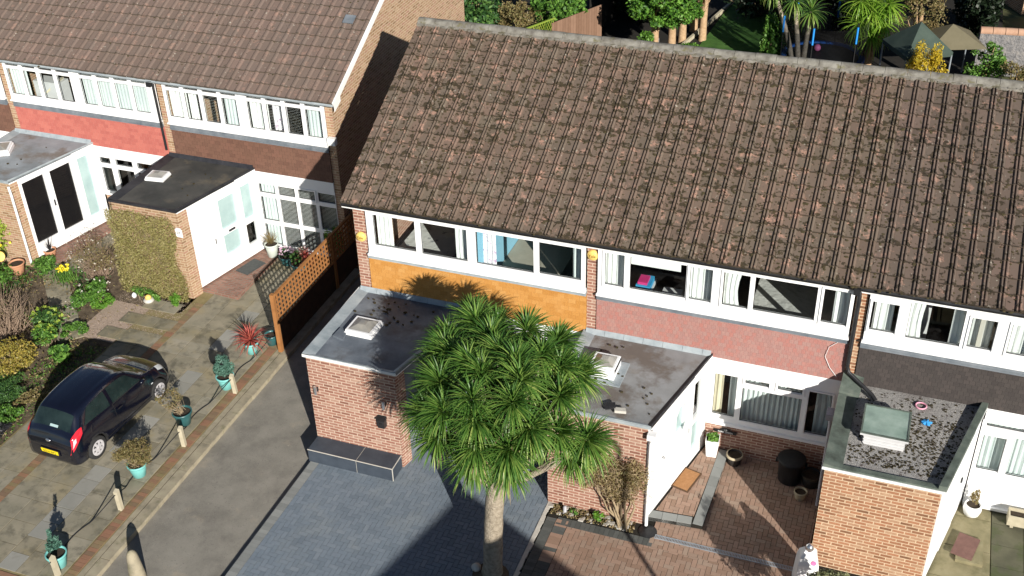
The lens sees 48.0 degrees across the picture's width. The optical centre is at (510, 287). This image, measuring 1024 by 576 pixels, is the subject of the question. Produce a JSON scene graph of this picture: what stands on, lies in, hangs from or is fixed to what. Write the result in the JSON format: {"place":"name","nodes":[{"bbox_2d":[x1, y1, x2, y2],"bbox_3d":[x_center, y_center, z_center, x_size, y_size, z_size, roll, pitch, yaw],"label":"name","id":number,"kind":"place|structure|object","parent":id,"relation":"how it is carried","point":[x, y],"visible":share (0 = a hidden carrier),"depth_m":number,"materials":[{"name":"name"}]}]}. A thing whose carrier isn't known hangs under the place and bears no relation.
{"place":"outdoors","nodes":[
{"label":"outdoors","id":0,"kind":"place"},
{"bbox_2d":[43,267,83,342],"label":"garden path","id":1,"kind":"structure","parent":0,"point":[54,293],"depth_m":30.82,"materials":[{"name":"stone"}]},
{"bbox_2d":[49,264,82,287],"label":"daffodils","id":2,"kind":"object","parent":1,"relation":"on","point":[65,276],"visible":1,"depth_m":31.56,"materials":[{"name":"green plant"}]},
{"bbox_2d":[40,233,118,272],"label":"garden path","id":3,"kind":"structure","parent":0,"point":[108,239],"depth_m":32.89,"materials":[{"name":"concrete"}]},
{"bbox_2d":[39,221,116,263],"bbox_3d":[-12.608,-1.359,33.423,1.147,0.210,2.465,15,37,23],"label":"brick doorstep","id":4,"kind":"object","parent":3,"relation":"on","point":[102,230],"visible":0.36,"depth_m":33.14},
{"bbox_2d":[0,241,192,444],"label":"garden bed","id":5,"kind":"object","parent":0,"point":[115,291],"visible":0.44,"depth_m":29.58,"materials":[{"name":"soil"}]},
{"bbox_2d":[0,403,24,423],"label":"ground cover plant","id":6,"kind":"object","parent":5,"relation":"on","point":[4,409],"visible":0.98,"depth_m":26.63,"materials":[{"name":"green plant"}]},
{"bbox_2d":[0,371,26,405],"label":"ground cover plant","id":7,"kind":"object","parent":5,"relation":"on","point":[9,394],"visible":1,"depth_m":27.12,"materials":[{"name":"green plant"}]},
{"bbox_2d":[8,258,24,274],"bbox_3d":[-13.679,-0.549,31.936,0.441,0.342,0.441,10,35,17],"label":"terracotta pot","id":8,"kind":"object","parent":5,"relation":"on","point":[17,264],"visible":0.99,"depth_m":31.86,"materials":[{"name":"ceramic"}]},
{"bbox_2d":[0,282,34,344],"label":"bare bush","id":9,"kind":"object","parent":5,"relation":"on","point":[8,327],"visible":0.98,"depth_m":29.35,"materials":[{"name":"brown plant"}]},
{"bbox_2d":[0,334,37,380],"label":"yellow bush","id":10,"kind":"object","parent":5,"relation":"on","point":[17,358],"visible":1,"depth_m":27.89,"materials":[{"name":"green plant"}]},
{"bbox_2d":[12,382,59,404],"bbox_3d":[-11.054,2.515,27.298,1.463,0.298,0.644,-15,36,-19],"label":"ground cover plant","id":11,"kind":"object","parent":5,"relation":"on","point":[28,394],"visible":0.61,"depth_m":27.17,"materials":[{"name":"brown plant"}]},
{"bbox_2d":[30,254,56,276],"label":"plant","id":12,"kind":"object","parent":5,"relation":"on","point":[46,263],"visible":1,"depth_m":31.97,"materials":[{"name":"green plant"}]},
{"bbox_2d":[31,322,58,346],"bbox_3d":[-11.729,1.177,29.003,0.660,0.659,0.805,-12,35,-16],"label":"spurge plant","id":13,"kind":"object","parent":5,"relation":"on","point":[46,333],"visible":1,"depth_m":28.88,"materials":[{"name":"green plant"}]},
{"bbox_2d":[30,305,63,330],"bbox_3d":[-11.854,0.816,29.436,0.844,0.800,0.791,3,34,7],"label":"spurge plant","id":14,"kind":"object","parent":5,"relation":"on","point":[47,316],"visible":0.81,"depth_m":29.29,"materials":[{"name":"green plant"}]},
{"bbox_2d":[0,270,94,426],"bbox_3d":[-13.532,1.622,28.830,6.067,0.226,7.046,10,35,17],"label":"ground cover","id":15,"kind":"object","parent":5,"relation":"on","point":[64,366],"visible":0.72,"depth_m":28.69,"materials":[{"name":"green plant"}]},
{"bbox_2d":[0,340,105,441],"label":"ground ivy","id":16,"kind":"object","parent":5,"relation":"on","point":[50,379],"visible":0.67,"depth_m":28.02,"materials":[{"name":"green plant"}]},
{"bbox_2d":[0,256,110,433],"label":"ground cover","id":17,"kind":"object","parent":5,"relation":"on","point":[68,316],"visible":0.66,"depth_m":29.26,"materials":[{"name":"plant"}]},
{"bbox_2d":[47,343,73,363],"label":"leafy plant","id":18,"kind":"object","parent":5,"relation":"on","point":[59,353],"visible":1,"depth_m":28.45,"materials":[{"name":"green plant"}]},
{"bbox_2d":[60,320,88,337],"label":"ground cover plant","id":19,"kind":"object","parent":5,"relation":"on","point":[75,326],"visible":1,"depth_m":29.45,"materials":[{"name":"green plant"}]},
{"bbox_2d":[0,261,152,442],"bbox_3d":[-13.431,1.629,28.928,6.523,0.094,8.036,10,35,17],"label":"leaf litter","id":20,"kind":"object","parent":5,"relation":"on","point":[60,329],"visible":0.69,"depth_m":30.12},
{"bbox_2d":[65,276,109,308],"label":"flowering plants","id":21,"kind":"object","parent":5,"relation":"on","point":[92,291],"visible":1,"depth_m":30.61,"materials":[{"name":"green plant"}]},
{"bbox_2d":[64,229,122,281],"bbox_3d":[-11.300,-0.860,31.413,1.520,1.406,1.463,1,33,4],"label":"magnolia bush","id":22,"kind":"object","parent":5,"relation":"on","point":[99,265],"visible":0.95,"depth_m":31.35,"materials":[{"name":"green plant"}]},
{"bbox_2d":[89,293,115,308],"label":"ground cover plant","id":23,"kind":"object","parent":5,"relation":"on","point":[95,304],"visible":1,"depth_m":30.45,"materials":[{"name":"green plant"}]},
{"bbox_2d":[130,286,160,301],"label":"plant","id":24,"kind":"object","parent":5,"relation":"on","point":[147,291],"visible":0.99,"depth_m":30.78,"materials":[{"name":"green plant"}]},
{"bbox_2d":[83,300,148,342],"bbox_3d":[-9.765,0.849,30.068,2.240,0.100,2.200,10,35,17],"label":"gravel bed","id":25,"kind":"object","parent":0,"point":[113,320],"visible":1,"depth_m":30.09,"materials":[{"name":"gravel"}]},
{"bbox_2d":[83,292,194,347],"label":"gravel stones","id":26,"kind":"object","parent":25,"relation":"on","point":[126,312],"visible":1,"depth_m":30.11,"materials":[{"name":"gravel"}]},
{"bbox_2d":[97,300,183,345],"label":"stepping slabs","id":27,"kind":"structure","parent":25,"relation":"on","point":[111,332],"depth_m":29.76,"materials":[{"name":"stone"}]},
{"bbox_2d":[0,259,329,575],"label":"paving","id":28,"kind":"structure","parent":0,"point":[41,494],"depth_m":25.77,"materials":[{"name":"stone"}]},
{"bbox_2d":[44,528,66,568],"bbox_3d":[-8.950,5.099,22.578,0.437,0.934,0.459,10,35,17],"label":"potted spurge","id":29,"kind":"object","parent":28,"relation":"on","point":[56,549],"visible":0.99,"depth_m":22.61,"materials":[{"name":"ceramic"}]},
{"bbox_2d":[27,355,168,464],"bbox_3d":[-9.336,2.479,26.151,1.643,1.412,3.446,12,36,20],"label":"parked car","id":30,"kind":"object","parent":28,"relation":"on","point":[84,413],"visible":0.98,"depth_m":25.32,"materials":[{"name":"black paint"}]},
{"bbox_2d":[110,436,151,478],"bbox_3d":[-8.044,3.653,24.740,0.908,0.934,0.801,10,35,17],"label":"potted heather","id":31,"kind":"object","parent":28,"relation":"on","point":[136,466],"visible":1,"depth_m":24.61,"materials":[{"name":"brown plant"}]},
{"bbox_2d":[154,387,191,426],"bbox_3d":[-7.670,2.696,26.184,0.840,0.931,0.596,10,35,17],"label":"potted shrub","id":32,"kind":"object","parent":28,"relation":"on","point":[181,414],"visible":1,"depth_m":26.16,"materials":[{"name":"brown plant"}]},
{"bbox_2d":[0,268,359,575],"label":"kerb","id":33,"kind":"structure","parent":28,"relation":"on","point":[107,554],"depth_m":25.67,"materials":[{"name":"concrete"}]},
{"bbox_2d":[269,210,358,352],"bbox_3d":[-4.990,-0.211,29.890,0.100,1.790,4.400,10,35,17],"label":"trellis fence","id":34,"kind":"object","parent":33,"relation":"on","point":[296,318],"visible":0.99,"depth_m":29.70,"materials":[{"name":"orange wood"}]},
{"bbox_2d":[213,354,234,390],"bbox_3d":[-6.751,1.972,27.176,0.512,1.008,0.467,10,35,17],"label":"potted conifer","id":35,"kind":"object","parent":28,"relation":"on","point":[224,371],"visible":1,"depth_m":27.07,"materials":[{"name":"teal plant"}]},
{"bbox_2d":[202,248,280,299],"bbox_3d":[-7.487,-0.415,31.745,1.390,0.220,2.400,10,35,17],"label":"brick doorstep","id":36,"kind":"object","parent":28,"relation":"on","point":[232,283],"visible":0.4,"depth_m":31.22,"materials":[{"name":"brick"}]},
{"bbox_2d":[236,259,265,274],"bbox_3d":[-7.164,-0.575,31.753,0.440,0.018,0.720,19,39,28],"label":"doormat","id":37,"kind":"object","parent":36,"relation":"on","point":[251,266],"visible":1,"depth_m":31.74,"materials":[{"name":"fabric"}]},
{"bbox_2d":[230,323,267,356],"bbox_3d":[-6.433,1.268,28.417,1.044,0.805,1.047,-1,33,1],"label":"potted cordyline","id":38,"kind":"object","parent":28,"relation":"on","point":[250,342],"visible":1,"depth_m":28.38,"materials":[{"name":"red plant"}]},
{"bbox_2d":[278,246,293,265],"bbox_3d":[-6.207,-0.884,31.958,0.473,0.507,0.462,10,35,17],"label":"flower planter","id":39,"kind":"object","parent":28,"relation":"on","point":[283,256],"visible":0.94,"depth_m":31.88,"materials":[{"name":"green plant"}]},
{"bbox_2d":[288,246,318,273],"bbox_3d":[-5.629,-0.802,31.612,0.938,0.719,0.830,-13,35,-16],"label":"flower planter","id":40,"kind":"object","parent":28,"relation":"on","point":[296,261],"visible":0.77,"depth_m":31.54,"materials":[{"name":"green plant"}]},
{"bbox_2d":[102,277,360,575],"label":"driveway","id":41,"kind":"structure","parent":0,"point":[212,514],"depth_m":24.76,"materials":[{"name":"concrete"}]},
{"bbox_2d":[126,549,146,575],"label":"bollard","id":42,"kind":"object","parent":41,"relation":"on","point":[135,567],"visible":1,"depth_m":22.27,"materials":[{"name":"concrete"}]},
{"bbox_2d":[259,230,280,257],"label":"potted grass","id":43,"kind":"object","parent":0,"point":[270,245],"depth_m":32.00,"materials":[{"name":"white plant"}]},
{"bbox_2d":[225,415,551,575],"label":"driveway","id":44,"kind":"structure","parent":0,"point":[415,518],"depth_m":23.49,"materials":[{"name":"stone"}]},
{"bbox_2d":[307,436,402,480],"bbox_3d":[-3.384,3.704,24.993,2.048,0.339,0.477,10,35,17],"label":"stone bench","id":45,"kind":"object","parent":44,"relation":"on","point":[349,456],"visible":1,"depth_m":24.85,"materials":[{"name":"stone"}]},
{"bbox_2d":[394,291,623,575],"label":"cabbage palm","id":46,"kind":"object","parent":44,"relation":"on","point":[499,370],"visible":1,"depth_m":20.31,"materials":[{"name":"green plant"}]},
{"bbox_2d":[513,502,551,575],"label":"kerb","id":47,"kind":"structure","parent":44,"relation":"on","point":[531,541],"depth_m":23.04,"materials":[{"name":"concrete"}]},
{"bbox_2d":[278,4,1023,268],"bbox_3d":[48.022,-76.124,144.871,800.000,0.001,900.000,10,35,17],"label":"ground","id":48,"kind":"structure","parent":0,"point":[1012,18],"depth_m":46.66,"materials":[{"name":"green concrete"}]},
{"bbox_2d":[0,0,71,137],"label":"terraced house","id":49,"kind":"structure","parent":48,"relation":"on","point":[11,11],"depth_m":33.06,"materials":[{"name":"brick"}]},
{"bbox_2d":[0,0,248,266],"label":"terraced house","id":50,"kind":"structure","parent":48,"relation":"on","point":[83,141],"depth_m":32.13,"materials":[{"name":"brick"}]},
{"bbox_2d":[2,63,161,119],"bbox_3d":[-11.887,-5.468,31.808,5.013,1.160,0.070,10,35,17],"label":"window","id":51,"kind":"structure","parent":50,"relation":"in","point":[75,78],"depth_m":31.81,"materials":[{"name":"white plastic"}]},
{"bbox_2d":[95,154,152,194],"bbox_3d":[-10.647,-3.075,32.937,2.573,1.300,0.070,10,35,17],"label":"window","id":52,"kind":"structure","parent":50,"relation":"in","point":[115,167],"depth_m":32.99,"materials":[{"name":"white plastic"}]},
{"bbox_2d":[107,0,464,298],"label":"terraced house","id":53,"kind":"structure","parent":48,"relation":"on","point":[270,109],"depth_m":30.69,"materials":[{"name":"tile"}]},
{"bbox_2d":[103,206,190,301],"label":"ivy wall","id":54,"kind":"structure","parent":53,"relation":"attached to","point":[158,244],"depth_m":30.18,"materials":[{"name":"green plant"}]},
{"bbox_2d":[161,84,327,144],"bbox_3d":[-7.020,-4.595,30.259,4.833,1.160,0.070,10,35,17],"label":"window","id":55,"kind":"structure","parent":53,"relation":"in","point":[245,126],"depth_m":30.25,"materials":[{"name":"white plastic"}]},
{"bbox_2d":[255,180,338,256],"bbox_3d":[-5.792,-1.865,31.604,2.433,2.100,0.092,10,35,17],"label":"window","id":56,"kind":"structure","parent":53,"relation":"in","point":[298,200],"depth_m":31.51,"materials":[{"name":"white plastic"}]},
{"bbox_2d":[302,17,664,466],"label":"terraced house","id":57,"kind":"structure","parent":48,"relation":"on","point":[486,163],"depth_m":25.00,"materials":[{"name":"tile"}]},
{"bbox_2d":[365,211,585,290],"bbox_3d":[-0.792,-0.825,24.501,4.982,1.080,0.070,10,35,17],"label":"window","id":58,"kind":"structure","parent":57,"relation":"in","point":[472,264],"depth_m":24.55,"materials":[{"name":"white plastic"}]},
{"bbox_2d":[547,42,908,525],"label":"terraced house","id":59,"kind":"structure","parent":48,"relation":"on","point":[733,245],"depth_m":23.53,"materials":[{"name":"tile"}]},
{"bbox_2d":[572,456,658,531],"bbox_3d":[2.108,4.016,22.856,1.904,1.986,0.457,10,35,17],"label":"shrub","id":60,"kind":"object","parent":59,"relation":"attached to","point":[624,475],"visible":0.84,"depth_m":22.78,"materials":[{"name":"plant"}]},
{"bbox_2d":[597,250,854,336],"bbox_3d":[4.186,0.074,22.906,5.077,1.080,0.092,10,35,17],"label":"window","id":61,"kind":"structure","parent":59,"relation":"in","point":[715,305],"depth_m":22.95,"materials":[{"name":"white plastic"}]},
{"bbox_2d":[706,368,838,442],"bbox_3d":[5.432,2.460,24.027,2.643,1.360,0.092,10,35,17],"label":"window","id":62,"kind":"structure","parent":59,"relation":"in","point":[773,386],"depth_m":24.01,"materials":[{"name":"white plastic"}]},
{"bbox_2d":[812,69,1023,575],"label":"terraced house","id":63,"kind":"structure","parent":48,"relation":"on","point":[937,327],"depth_m":21.97,"materials":[{"name":"tile"}]},
{"bbox_2d":[863,295,1023,367],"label":"window","id":64,"kind":"structure","parent":63,"relation":"in","point":[998,353],"depth_m":21.66,"materials":[{"name":"white plastic"}]},
{"bbox_2d":[962,417,1023,509],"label":"window","id":65,"kind":"structure","parent":63,"relation":"in","point":[999,488],"depth_m":23.03,"materials":[{"name":"white plastic"}]},
{"bbox_2d":[1000,60,1023,80],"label":"hedge bush","id":66,"kind":"object","parent":48,"relation":"on","point":[1019,74],"visible":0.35,"depth_m":38.89,"materials":[{"name":"beige plant"}]},
{"bbox_2d":[519,443,859,575],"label":"paving","id":67,"kind":"structure","parent":0,"point":[757,509],"depth_m":22.98,"materials":[{"name":"brick"}]},
{"bbox_2d":[638,525,656,537],"bbox_3d":[2.762,4.905,23.179,0.380,0.012,0.380,10,35,17],"label":"drain cover","id":68,"kind":"object","parent":67,"relation":"on","point":[649,531],"visible":1,"depth_m":23.16,"materials":[{"name":"black plastic"}]},
{"bbox_2d":[648,445,726,529],"bbox_3d":[3.760,4.149,24.253,1.203,0.152,2.530,10,35,17],"label":"doorstep","id":69,"kind":"object","parent":67,"relation":"on","point":[676,506],"visible":0.96,"depth_m":23.81,"materials":[{"name":"brick"}]},
{"bbox_2d":[671,467,701,492],"bbox_3d":[3.705,4.047,24.253,0.400,0.022,0.680,19,39,28],"label":"doormat","id":70,"kind":"object","parent":69,"relation":"on","point":[686,479],"visible":1,"depth_m":24.23,"materials":[{"name":"fabric"}]},
{"bbox_2d":[705,432,719,457],"bbox_3d":[4.348,3.356,24.785,0.296,0.566,0.352,7,34,13],"label":"square planter","id":71,"kind":"object","parent":69,"relation":"on","point":[712,440],"visible":1,"depth_m":24.67,"materials":[{"name":"white ceramic"}]},
{"bbox_2d":[654,534,792,570],"bbox_3d":[4.235,5.229,22.635,2.860,0.020,0.110,10,35,17],"label":"drain channel","id":72,"kind":"object","parent":67,"relation":"on","point":[699,548],"visible":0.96,"depth_m":22.64,"materials":[{"name":"metal"}]},
{"bbox_2d":[726,448,742,466],"bbox_3d":[4.810,3.673,24.735,0.360,0.267,0.360,10,35,17],"label":"plant pot","id":73,"kind":"object","parent":67,"relation":"on","point":[734,456],"visible":1,"depth_m":24.68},
{"bbox_2d":[776,449,807,485],"bbox_3d":[5.891,3.788,24.185,0.600,0.625,0.597,-17,36,-22],"label":"compost bin","id":74,"kind":"object","parent":67,"relation":"on","point":[792,463],"visible":1,"depth_m":24.01,"materials":[{"name":"black plastic"}]},
{"bbox_2d":[792,543,818,575],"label":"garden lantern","id":75,"kind":"object","parent":67,"relation":"on","point":[806,561],"visible":1,"depth_m":21.48,"materials":[{"name":"white metal"}]},
{"bbox_2d":[802,467,820,488],"bbox_3d":[6.298,4.011,24.117,0.424,0.307,0.424,10,35,17],"label":"plant pot","id":76,"kind":"object","parent":67,"relation":"on","point":[811,476],"visible":0.84,"depth_m":24.05,"materials":[{"name":"plastic"}]},
{"bbox_2d":[806,568,849,575],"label":"round shrub","id":77,"kind":"object","parent":67,"relation":"on","point":[821,572],"visible":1,"depth_m":19.86,"materials":[{"name":"green plant"}]},
{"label":"flower bed","id":78,"kind":"structure","parent":67,"relation":"on","visible":0},
{"bbox_2d":[548,504,632,530],"bbox_3d":[1.601,4.703,23.554,1.776,0.067,0.324,10,35,17],"label":"bed rubble","id":79,"kind":"object","parent":78,"relation":"on","point":[608,522],"visible":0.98,"depth_m":23.47,"materials":[{"name":"stone"}]},
{"bbox_2d":[550,504,635,532],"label":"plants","id":80,"kind":"object","parent":78,"relation":"on","point":[584,514],"visible":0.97,"depth_m":23.57,"materials":[{"name":"plant"}]},
{"bbox_2d":[687,0,780,73],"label":"lawn","id":81,"kind":"structure","parent":0,"point":[729,30],"depth_m":46.05,"materials":[{"name":"green plant"}]},
{"bbox_2d":[467,0,1002,101],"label":"back garden","id":82,"kind":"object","parent":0,"point":[623,25],"visible":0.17,"depth_m":46.58,"materials":[{"name":"plant"}]},
{"bbox_2d":[464,0,501,24],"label":"evergreen shrub","id":83,"kind":"object","parent":82,"relation":"on","point":[485,12],"visible":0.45,"depth_m":43.84,"materials":[{"name":"green plant"}]},
{"bbox_2d":[494,0,544,28],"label":"brown shrub","id":84,"kind":"object","parent":82,"relation":"on","point":[509,16],"visible":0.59,"depth_m":43.76,"materials":[{"name":"beige plant"}]},
{"bbox_2d":[528,0,587,29],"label":"evergreen shrub","id":85,"kind":"object","parent":82,"relation":"on","point":[571,7],"visible":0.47,"depth_m":43.53,"materials":[{"name":"green plant"}]},
{"bbox_2d":[526,4,601,53],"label":"garden fence","id":86,"kind":"object","parent":82,"relation":"on","point":[589,22],"visible":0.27,"depth_m":43.74,"materials":[{"name":"brown wood"}]},
{"bbox_2d":[589,0,622,28],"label":"dark fence","id":87,"kind":"object","parent":82,"relation":"on","point":[609,15],"visible":0.46,"depth_m":46.82,"materials":[{"name":"wood"}]},
{"bbox_2d":[613,0,650,22],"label":"yew hedge","id":88,"kind":"object","parent":82,"relation":"on","point":[620,8],"visible":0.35,"depth_m":47.21,"materials":[{"name":"green plant"}]},
{"bbox_2d":[626,0,704,43],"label":"conifer hedge","id":89,"kind":"object","parent":82,"relation":"on","point":[670,14],"visible":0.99,"depth_m":41.53,"materials":[{"name":"green plant"}]},
{"bbox_2d":[698,0,709,41],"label":"conifer","id":90,"kind":"object","parent":82,"relation":"on","point":[703,28],"visible":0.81,"depth_m":45.02,"materials":[{"name":"beige plant"}]},
{"bbox_2d":[681,0,733,43],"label":"lawn edging","id":91,"kind":"object","parent":82,"relation":"on","point":[709,22],"visible":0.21,"depth_m":47.09,"materials":[{"name":"beige stone"}]},
{"bbox_2d":[723,0,772,18],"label":"yew hedge","id":92,"kind":"object","parent":82,"relation":"on","point":[753,6],"visible":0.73,"depth_m":47.14,"materials":[{"name":"green plant"}]},
{"bbox_2d":[759,11,781,54],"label":"ivy column","id":93,"kind":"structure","parent":82,"relation":"on","point":[767,43],"depth_m":42.31,"materials":[{"name":"green plant"}]},
{"bbox_2d":[760,0,833,29],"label":"cabbage palm","id":94,"kind":"object","parent":82,"relation":"on","point":[810,15],"visible":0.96,"depth_m":40.76,"materials":[{"name":"green plant"}]},
{"bbox_2d":[780,0,869,63],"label":"trampoline","id":95,"kind":"object","parent":82,"relation":"on","point":[831,39],"visible":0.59,"depth_m":40.53,"materials":[{"name":"fabric"}]},
{"bbox_2d":[837,0,912,64],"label":"cabbage palm","id":96,"kind":"object","parent":82,"relation":"on","point":[879,30],"visible":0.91,"depth_m":40.81,"materials":[{"name":"green plant"}]},
{"bbox_2d":[879,22,952,72],"bbox_3d":[13.905,-7.777,39.595,1.709,2.850,1.709,-8,34,-9],"label":"garden canopy","id":97,"kind":"object","parent":82,"relation":"on","point":[902,43],"visible":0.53,"depth_m":38.76,"materials":[{"name":"fabric"}]},
{"bbox_2d":[895,0,949,29],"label":"bare tree","id":98,"kind":"object","parent":82,"relation":"on","point":[935,4],"visible":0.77,"depth_m":40.77,"materials":[{"name":"beige plant"}]},
{"bbox_2d":[905,39,949,99],"bbox_3d":[13.689,-6.773,38.039,1.260,2.960,1.315,-3,33,-2],"label":"forsythia","id":99,"kind":"object","parent":82,"relation":"on","point":[916,61],"visible":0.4,"depth_m":37.49,"materials":[{"name":"yellow plant"}]},
{"bbox_2d":[908,24,986,72],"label":"garden canopy","id":100,"kind":"object","parent":82,"relation":"on","point":[953,37],"visible":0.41,"depth_m":40.13,"materials":[{"name":"fabric"}]},
{"bbox_2d":[952,0,1005,37],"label":"yew hedge","id":101,"kind":"object","parent":82,"relation":"on","point":[973,16],"visible":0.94,"depth_m":44.09,"materials":[{"name":"green plant"}]},
{"bbox_2d":[963,41,1008,78],"bbox_3d":[16.627,-7.588,40.276,1.490,1.951,1.419,10,35,17],"label":"evergreen shrub","id":102,"kind":"object","parent":82,"relation":"on","point":[993,65],"visible":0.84,"depth_m":39.96,"materials":[{"name":"green plant"}]},
{"bbox_2d":[972,26,1023,76],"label":"garden wall","id":103,"kind":"structure","parent":82,"relation":"on","point":[1010,41],"depth_m":41.24,"materials":[{"name":"stone"}]},
{"bbox_2d":[1004,0,1023,14],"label":"brick house","id":104,"kind":"structure","parent":82,"relation":"on","point":[1017,6],"depth_m":47.23,"materials":[{"name":"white brick"}]},
{"bbox_2d":[926,498,990,575],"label":"path","id":105,"kind":"structure","parent":0,"point":[943,563],"depth_m":22.64,"materials":[{"name":"stone"}]},
{"bbox_2d":[955,534,982,567],"bbox_3d":[8.963,5.163,22.503,0.500,0.120,0.700,10,35,17],"label":"doorstep","id":106,"kind":"object","parent":105,"relation":"on","point":[977,560],"visible":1,"depth_m":22.28,"materials":[{"name":"concrete"}]},
{"bbox_2d":[950,532,979,560],"bbox_3d":[8.904,5.065,22.528,0.400,0.015,0.640,19,39,28],"label":"doormat","id":107,"kind":"object","parent":106,"relation":"on","point":[965,546],"visible":1,"depth_m":22.51,"materials":[{"name":"fabric"}]},
{"bbox_2d":[963,489,981,517],"bbox_3d":[9.321,4.319,23.152,0.360,0.701,0.357,10,35,17],"label":"round pot","id":108,"kind":"object","parent":105,"relation":"on","point":[972,507],"visible":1,"depth_m":23.12,"materials":[{"name":"white ceramic"}]},
{"bbox_2d":[990,511,1023,575],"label":"paving","id":109,"kind":"structure","parent":0,"point":[1006,550],"depth_m":22.59,"materials":[{"name":"stone"}]},
{"bbox_2d":[1006,507,1023,527],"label":"planter trough","id":110,"kind":"object","parent":109,"relation":"on","point":[1014,517],"visible":1,"depth_m":22.95,"materials":[{"name":"beige wood"}]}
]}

